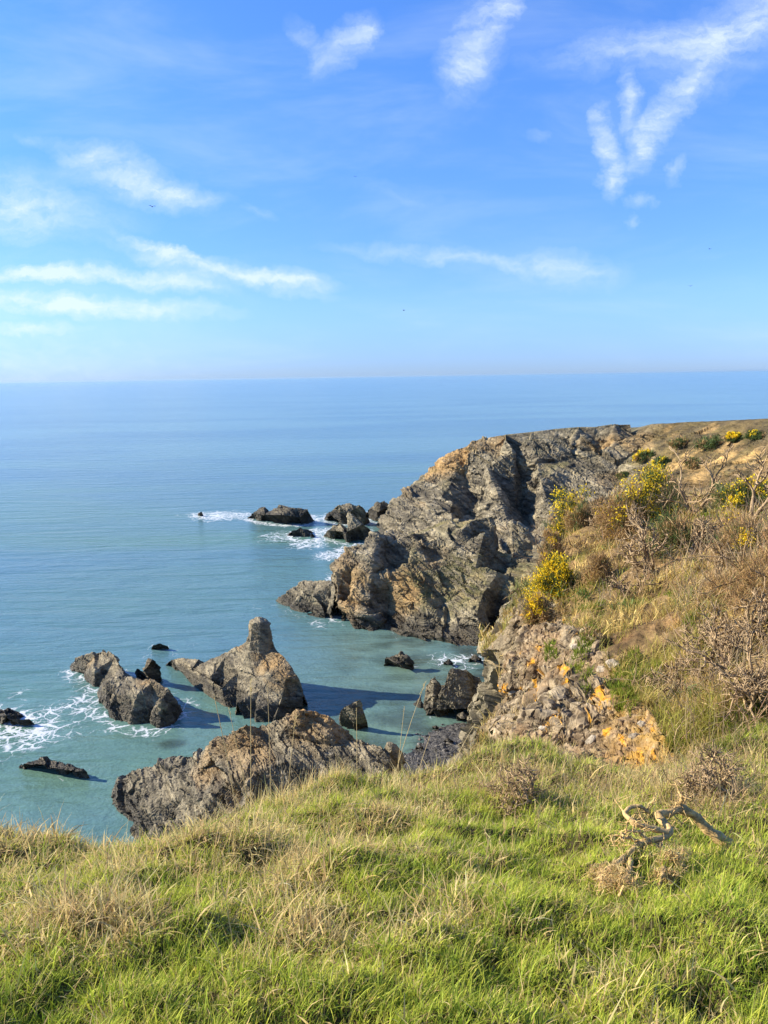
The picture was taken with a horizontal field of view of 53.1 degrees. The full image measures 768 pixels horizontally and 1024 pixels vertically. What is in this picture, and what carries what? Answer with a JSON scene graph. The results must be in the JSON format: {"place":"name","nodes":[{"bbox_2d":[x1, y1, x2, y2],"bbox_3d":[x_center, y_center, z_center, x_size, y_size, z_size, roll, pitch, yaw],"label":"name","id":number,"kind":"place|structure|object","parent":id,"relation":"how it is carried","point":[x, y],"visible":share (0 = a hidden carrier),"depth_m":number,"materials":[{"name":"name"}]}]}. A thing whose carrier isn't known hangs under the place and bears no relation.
{"place":"outdoors","nodes":[
{"label":"outdoors","id":0,"kind":"place"},
{"bbox_2d":[0,371,767,846],"bbox_3d":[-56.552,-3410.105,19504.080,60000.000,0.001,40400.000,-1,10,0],"label":"sea","id":1,"kind":"structure","parent":0,"point":[118,547],"depth_m":185.73,"materials":[{"name":"liquid"}]},
{"bbox_2d":[0,708,34,725],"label":"sea rock","id":2,"kind":"object","parent":1,"relation":"in","point":[14,716],"visible":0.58,"depth_m":79.66,"materials":[{"name":"grey stone"}]},
{"bbox_2d":[19,756,89,778],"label":"sea rock","id":3,"kind":"object","parent":1,"relation":"in","point":[59,766],"visible":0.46,"depth_m":69.33,"materials":[{"name":"grey stone"}]},
{"bbox_2d":[70,649,182,727],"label":"sea stack","id":4,"kind":"object","parent":1,"relation":"in","point":[122,695],"visible":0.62,"depth_m":80.89,"materials":[{"name":"grey stone"}]},
{"bbox_2d":[135,658,162,682],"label":"sea rock","id":5,"kind":"object","parent":1,"relation":"in","point":[151,668],"visible":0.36,"depth_m":89.03,"materials":[{"name":"grey stone"}]},
{"bbox_2d":[151,643,168,649],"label":"sea rock","id":6,"kind":"object","parent":1,"relation":"in","point":[159,646],"visible":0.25,"depth_m":101.09,"materials":[{"name":"grey stone"}]},
{"bbox_2d":[166,617,307,722],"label":"sea stack","id":7,"kind":"object","parent":1,"relation":"in","point":[225,679],"visible":0.84,"depth_m":84.20,"materials":[{"name":"grey stone"}]},
{"bbox_2d":[111,709,407,841],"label":"rock outcrop","id":8,"kind":"object","parent":1,"relation":"in","point":[162,792],"visible":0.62,"depth_m":57.01,"materials":[{"name":"grey stone"}]},
{"bbox_2d":[248,505,313,523],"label":"sea rock","id":9,"kind":"object","parent":1,"relation":"in","point":[282,514],"visible":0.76,"depth_m":186.70,"materials":[{"name":"grey stone"}]},
{"bbox_2d":[287,528,314,537],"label":"sea rock","id":10,"kind":"object","parent":1,"relation":"in","point":[300,532],"visible":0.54,"depth_m":171.76,"materials":[{"name":"grey stone"}]},
{"bbox_2d":[276,580,340,618],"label":"sea rock","id":11,"kind":"object","parent":1,"relation":"in","point":[316,598],"visible":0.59,"depth_m":116.42,"materials":[{"name":"grey stone"}]},
{"bbox_2d":[324,503,369,524],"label":"sea rock","id":12,"kind":"object","parent":1,"relation":"in","point":[338,513],"visible":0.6,"depth_m":182.77,"materials":[{"name":"grey stone"}]},
{"bbox_2d":[324,513,370,542],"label":"sea rock","id":13,"kind":"object","parent":1,"relation":"in","point":[355,529],"visible":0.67,"depth_m":165.82,"materials":[{"name":"grey stone"}]},
{"bbox_2d":[339,700,367,729],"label":"sea rock","id":14,"kind":"object","parent":1,"relation":"in","point":[347,717],"visible":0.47,"depth_m":76.57,"materials":[{"name":"grey stone"}]},
{"bbox_2d":[366,501,387,520],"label":"sea rock","id":15,"kind":"object","parent":1,"relation":"in","point":[375,511],"visible":0.43,"depth_m":187.47,"materials":[{"name":"grey stone"}]},
{"bbox_2d":[384,651,414,669],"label":"sea rock","id":16,"kind":"object","parent":1,"relation":"in","point":[401,659],"visible":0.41,"depth_m":92.68,"materials":[{"name":"grey stone"}]},
{"bbox_2d":[413,668,481,716],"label":"sea rock","id":17,"kind":"object","parent":1,"relation":"in","point":[458,690],"visible":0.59,"depth_m":79.38,"materials":[{"name":"grey stone"}]},
{"bbox_2d":[443,659,452,664],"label":"boulder","id":18,"kind":"object","parent":1,"relation":"in","point":[448,661],"visible":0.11,"depth_m":93.92,"materials":[{"name":"grey stone"}]},
{"bbox_2d":[456,712,467,720],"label":"boulder","id":19,"kind":"object","parent":1,"relation":"in","point":[462,715],"visible":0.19,"depth_m":78.08,"materials":[{"name":"grey stone"}]},
{"bbox_2d":[468,654,481,661],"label":"boulder","id":20,"kind":"object","parent":1,"relation":"in","point":[475,657],"visible":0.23,"depth_m":94.51,"materials":[{"name":"grey stone"}]},
{"bbox_2d":[0,723,767,1023],"bbox_3d":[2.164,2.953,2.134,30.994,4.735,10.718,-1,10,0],"label":"clifftop ground","id":21,"kind":"structure","parent":0,"point":[570,849],"depth_m":2.42,"materials":[{"name":"green plant"}]},
{"bbox_2d":[214,697,237,818],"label":"grass stalk","id":22,"kind":"object","parent":21,"relation":"on","point":[227,761],"depth_m":4.18,"materials":[{"name":"beige plant"}]},
{"bbox_2d":[228,708,249,812],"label":"grass stalk","id":23,"kind":"object","parent":21,"relation":"on","point":[240,761],"depth_m":4.99,"materials":[{"name":"plant"}]},
{"bbox_2d":[249,678,252,801],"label":"grass stalk","id":24,"kind":"object","parent":21,"relation":"on","point":[250,744],"depth_m":4.96,"materials":[{"name":"beige plant"}]},
{"bbox_2d":[267,686,271,803],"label":"grass stalk","id":25,"kind":"object","parent":21,"relation":"on","point":[269,745],"depth_m":5.10,"materials":[{"name":"beige plant"}]},
{"bbox_2d":[288,716,296,789],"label":"grass stalk","id":26,"kind":"object","parent":21,"relation":"on","point":[291,754],"depth_m":5.30,"materials":[{"name":"beige plant"}]},
{"bbox_2d":[356,708,357,787],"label":"grass stalk","id":27,"kind":"object","parent":21,"relation":"on","point":[356,738],"depth_m":5.59,"materials":[{"name":"plant"}]},
{"bbox_2d":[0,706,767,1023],"bbox_3d":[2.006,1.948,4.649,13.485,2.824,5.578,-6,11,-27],"label":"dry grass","id":28,"kind":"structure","parent":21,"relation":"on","point":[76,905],"depth_m":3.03,"materials":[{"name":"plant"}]},
{"bbox_2d":[397,706,404,778],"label":"grass stalk","id":29,"kind":"object","parent":21,"relation":"on","point":[400,742],"depth_m":5.84,"materials":[{"name":"beige plant"}]},
{"bbox_2d":[395,682,425,775],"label":"grass stalk","id":30,"kind":"object","parent":21,"relation":"on","point":[409,727],"depth_m":5.58,"materials":[{"name":"beige plant"}]},
{"bbox_2d":[447,723,474,779],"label":"grass stalk","id":31,"kind":"object","parent":21,"relation":"on","point":[461,748],"depth_m":5.84,"materials":[{"name":"beige plant"}]},
{"bbox_2d":[479,753,543,817],"bbox_3d":[0.796,1.732,4.809,0.412,0.500,0.697,-5,11,-21],"label":"dead shrub","id":32,"kind":"object","parent":21,"relation":"on","point":[524,782],"visible":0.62,"depth_m":4.75,"materials":[{"name":"brown plant"}]},
{"bbox_2d":[582,782,732,899],"bbox_3d":[1.134,1.420,3.253,0.420,0.438,1.152,7,13,37],"label":"dead branch","id":33,"kind":"object","parent":21,"relation":"on","point":[666,830],"visible":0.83,"depth_m":3.23,"materials":[{"name":"brown wood"}]},
{"bbox_2d":[658,738,758,811],"bbox_3d":[2.014,1.727,4.592,0.614,0.706,0.657,-1,10,0],"label":"dead shrub","id":34,"kind":"object","parent":21,"relation":"on","point":[705,774],"visible":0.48,"depth_m":4.59,"materials":[{"name":"brown plant"}]},
{"bbox_2d":[0,0,767,382],"label":"sky","id":35,"kind":"structure","parent":0,"point":[538,186],"materials":[{"name":"blue"}]},
{"bbox_2d":[403,712,468,774],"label":"shingle beach","id":36,"kind":"structure","parent":0,"point":[436,743],"depth_m":72.77,"materials":[{"name":"grey gravel"}]},
{"bbox_2d":[329,418,767,646],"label":"headland","id":37,"kind":"structure","parent":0,"point":[434,558],"depth_m":130.02,"materials":[{"name":"grey stone"}]},
{"bbox_2d":[615,471,629,479],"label":"gorse bush","id":38,"kind":"object","parent":37,"relation":"on","point":[623,473],"visible":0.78,"depth_m":149.44,"materials":[{"name":"green plant"}]},
{"bbox_2d":[631,448,655,463],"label":"gorse bush","id":39,"kind":"object","parent":37,"relation":"on","point":[640,455],"visible":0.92,"depth_m":149.16,"materials":[{"name":"yellow plant"}]},
{"bbox_2d":[650,455,671,466],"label":"gorse bush","id":40,"kind":"object","parent":37,"relation":"on","point":[664,460],"visible":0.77,"depth_m":141.87,"materials":[{"name":"yellow plant"}]},
{"bbox_2d":[665,435,689,447],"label":"gorse bush","id":41,"kind":"object","parent":37,"relation":"on","point":[684,440],"visible":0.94,"depth_m":143.72,"materials":[{"name":"green plant"}]},
{"bbox_2d":[683,456,704,469],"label":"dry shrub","id":42,"kind":"object","parent":37,"relation":"on","point":[694,462],"visible":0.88,"depth_m":129.21,"materials":[{"name":"brown plant"}]},
{"bbox_2d":[690,434,724,451],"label":"gorse bush","id":43,"kind":"object","parent":37,"relation":"on","point":[713,441],"visible":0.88,"depth_m":134.81,"materials":[{"name":"green plant"}]},
{"bbox_2d":[724,431,741,441],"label":"gorse bush","id":44,"kind":"object","parent":37,"relation":"on","point":[732,436],"visible":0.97,"depth_m":132.10,"materials":[{"name":"yellow plant"}]},
{"bbox_2d":[739,429,764,439],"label":"gorse bush","id":45,"kind":"object","parent":37,"relation":"on","point":[752,434],"visible":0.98,"depth_m":126.01,"materials":[{"name":"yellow plant"}]},
{"bbox_2d":[445,494,767,771],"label":"cliff slope","id":46,"kind":"structure","parent":0,"point":[488,695],"depth_m":11.20,"materials":[{"name":"grey stone"}]},
{"bbox_2d":[508,690,515,695],"bbox_3d":[2.485,3.429,14.677,0.200,0.164,0.197,3,11,21],"label":"stone","id":47,"kind":"object","parent":46,"relation":"on","point":[511,693],"visible":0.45,"depth_m":14.61,"materials":[{"name":"stone"}]},
{"bbox_2d":[514,586,559,626],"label":"gorse bush","id":48,"kind":"object","parent":46,"relation":"on","point":[533,611],"visible":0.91,"depth_m":16.58,"materials":[{"name":"yellow plant"}]},
{"bbox_2d":[538,726,545,731],"bbox_3d":[1.947,2.646,9.350,0.150,0.099,0.106,-1,10,0],"label":"stone","id":49,"kind":"object","parent":46,"relation":"on","point":[541,728],"visible":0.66,"depth_m":9.31,"materials":[{"name":"stone"}]},
{"bbox_2d":[513,515,572,572],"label":"gorse bush","id":50,"kind":"object","parent":46,"relation":"on","point":[553,543],"visible":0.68,"depth_m":23.88,"materials":[{"name":"brown plant"}]},
{"bbox_2d":[521,550,579,602],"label":"gorse bush","id":51,"kind":"object","parent":46,"relation":"on","point":[557,570],"visible":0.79,"depth_m":19.58,"materials":[{"name":"yellow plant"}]},
{"bbox_2d":[540,484,601,541],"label":"gorse bush","id":52,"kind":"object","parent":46,"relation":"on","point":[569,503],"visible":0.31,"depth_m":29.31,"materials":[{"name":"yellow plant"}]},
{"bbox_2d":[570,644,577,650],"bbox_3d":[3.090,2.186,12.356,0.190,0.123,0.127,-1,10,0],"label":"stone","id":53,"kind":"object","parent":46,"relation":"on","point":[573,646],"visible":0.44,"depth_m":12.34,"materials":[{"name":"stone"}]},
{"bbox_2d":[559,492,603,534],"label":"bush","id":54,"kind":"object","parent":46,"relation":"on","point":[577,517],"visible":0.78,"depth_m":28.03,"materials":[{"name":"brown plant"}]},
{"bbox_2d":[585,735,595,744],"bbox_3d":[2.401,2.625,8.832,0.197,0.145,0.148,-10,13,-40],"label":"stone","id":55,"kind":"object","parent":46,"relation":"on","point":[591,739],"visible":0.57,"depth_m":8.77,"materials":[{"name":"stone"}]},
{"bbox_2d":[585,508,603,540],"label":"dead shrub","id":56,"kind":"object","parent":46,"relation":"on","point":[589,521],"visible":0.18,"depth_m":25.44,"materials":[{"name":"brown plant"}]},
{"bbox_2d":[579,549,617,584],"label":"shrub","id":57,"kind":"object","parent":46,"relation":"on","point":[599,562],"visible":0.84,"depth_m":18.69,"materials":[{"name":"brown plant"}]},
{"bbox_2d":[596,666,603,672],"bbox_3d":[3.127,2.262,11.013,0.161,0.107,0.127,3,11,23],"label":"stone","id":58,"kind":"object","parent":46,"relation":"on","point":[601,668],"visible":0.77,"depth_m":10.99,"materials":[{"name":"stone"}]},
{"bbox_2d":[605,659,619,668],"bbox_3d":[3.243,2.143,10.869,0.220,0.135,0.148,4,11,24],"label":"stone","id":59,"kind":"object","parent":46,"relation":"on","point":[611,662],"visible":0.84,"depth_m":10.83,"materials":[{"name":"stone"}]},
{"bbox_2d":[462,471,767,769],"bbox_3d":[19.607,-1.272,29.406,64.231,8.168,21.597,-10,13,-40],"label":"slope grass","id":60,"kind":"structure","parent":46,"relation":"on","point":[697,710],"depth_m":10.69,"materials":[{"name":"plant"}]},
{"bbox_2d":[469,494,767,747],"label":"scrub","id":61,"kind":"object","parent":46,"relation":"on","point":[557,607],"visible":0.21,"depth_m":15.01,"materials":[{"name":"brown plant"}]},
{"bbox_2d":[585,484,655,543],"bbox_3d":[7.434,0.168,24.246,2.230,2.167,2.351,-1,10,0],"label":"shrub","id":62,"kind":"object","parent":46,"relation":"on","point":[602,518],"visible":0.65,"depth_m":23.95,"materials":[{"name":"brown plant"}]},
{"bbox_2d":[601,571,658,599],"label":"dead shrub","id":63,"kind":"object","parent":46,"relation":"on","point":[616,584],"visible":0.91,"depth_m":15.53,"materials":[{"name":"brown plant"}]},
{"bbox_2d":[628,733,639,738],"bbox_3d":[2.624,2.352,8.066,0.126,0.084,0.096,-1,10,0],"label":"stone","id":64,"kind":"object","parent":46,"relation":"on","point":[633,735],"visible":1,"depth_m":8.03,"materials":[{"name":"stone"}]},
{"bbox_2d":[637,721,645,726],"bbox_3d":[2.791,2.288,8.292,0.099,0.065,0.096,5,12,32],"label":"stone","id":65,"kind":"object","parent":46,"relation":"on","point":[639,723],"visible":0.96,"depth_m":8.27,"materials":[{"name":"stone"}]},
{"bbox_2d":[592,459,694,537],"bbox_3d":[8.238,-0.345,24.387,3.226,2.790,3.030,-1,10,0],"label":"gorse bush","id":66,"kind":"object","parent":46,"relation":"on","point":[649,489],"visible":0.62,"depth_m":23.94,"materials":[{"name":"yellow plant"}]},
{"bbox_2d":[614,501,673,582],"bbox_3d":[5.763,0.723,17.299,1.206,1.975,2.000,-1,10,0],"label":"dead shrub","id":67,"kind":"object","parent":46,"relation":"on","point":[644,548],"visible":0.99,"depth_m":17.31,"materials":[{"name":"brown plant"}]},
{"bbox_2d":[538,504,767,753],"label":"green cover","id":68,"kind":"object","parent":46,"relation":"on","point":[618,685],"visible":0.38,"depth_m":10.13,"materials":[{"name":"green plant"}]},
{"bbox_2d":[644,655,686,702],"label":"dead shrub","id":69,"kind":"object","parent":46,"relation":"on","point":[665,690],"visible":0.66,"depth_m":9.29,"materials":[{"name":"brown plant"}]},
{"bbox_2d":[658,482,681,504],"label":"dead shrub","id":70,"kind":"object","parent":46,"relation":"on","point":[666,492],"visible":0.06,"depth_m":27.51,"materials":[{"name":"brown plant"}]},
{"bbox_2d":[639,505,710,560],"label":"shrub","id":71,"kind":"object","parent":46,"relation":"on","point":[677,527],"visible":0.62,"depth_m":18.25,"materials":[{"name":"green plant"}]},
{"bbox_2d":[657,443,741,513],"bbox_3d":[9.190,-0.880,22.304,2.316,2.236,1.373,5,11,29],"label":"dead shrub","id":72,"kind":"object","parent":46,"relation":"on","point":[706,498],"visible":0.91,"depth_m":22.39,"materials":[{"name":"brown wood"}]},
{"bbox_2d":[682,508,724,557],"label":"dead shrub","id":73,"kind":"object","parent":46,"relation":"on","point":[700,536],"visible":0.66,"depth_m":17.41,"materials":[{"name":"brown plant"}]},
{"bbox_2d":[649,499,767,623],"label":"shrub","id":74,"kind":"object","parent":46,"relation":"on","point":[746,578],"visible":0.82,"depth_m":9.97,"materials":[{"name":"brown plant"}]},
{"bbox_2d":[664,600,764,690],"bbox_3d":[3.891,1.596,8.926,1.071,1.056,0.987,-6,11,-27],"label":"dead shrub","id":75,"kind":"object","parent":46,"relation":"on","point":[714,635],"visible":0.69,"depth_m":9.00,"materials":[{"name":"brown plant"}]},
{"bbox_2d":[675,576,767,660],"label":"dead shrub","id":76,"kind":"object","parent":46,"relation":"on","point":[760,610],"visible":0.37,"depth_m":9.40,"materials":[{"name":"brown plant"}]},
{"bbox_2d":[688,559,762,608],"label":"shrub","id":77,"kind":"object","parent":46,"relation":"on","point":[720,579],"visible":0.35,"depth_m":11.34,"materials":[{"name":"brown plant"}]},
{"bbox_2d":[699,539,752,576],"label":"dead shrub","id":78,"kind":"object","parent":46,"relation":"on","point":[717,558],"visible":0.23,"depth_m":13.41,"materials":[{"name":"brown plant"}]},
{"bbox_2d":[685,612,767,729],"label":"dead shrub","id":79,"kind":"object","parent":46,"relation":"on","point":[747,689],"visible":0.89,"depth_m":7.47,"materials":[{"name":"brown plant"}]},
{"bbox_2d":[702,473,767,511],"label":"gorse bush","id":80,"kind":"object","parent":46,"relation":"on","point":[738,491],"visible":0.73,"depth_m":21.14,"materials":[{"name":"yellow plant"}]},
{"bbox_2d":[706,505,766,573],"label":"gorse bush","id":81,"kind":"object","parent":46,"relation":"on","point":[746,534],"visible":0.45,"depth_m":13.52,"materials":[{"name":"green plant"}]},
{"bbox_2d":[734,447,767,517],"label":"dead shrub","id":82,"kind":"object","parent":46,"relation":"on","point":[763,478],"visible":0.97,"depth_m":17.64,"materials":[{"name":"brown wood"}]}
]}

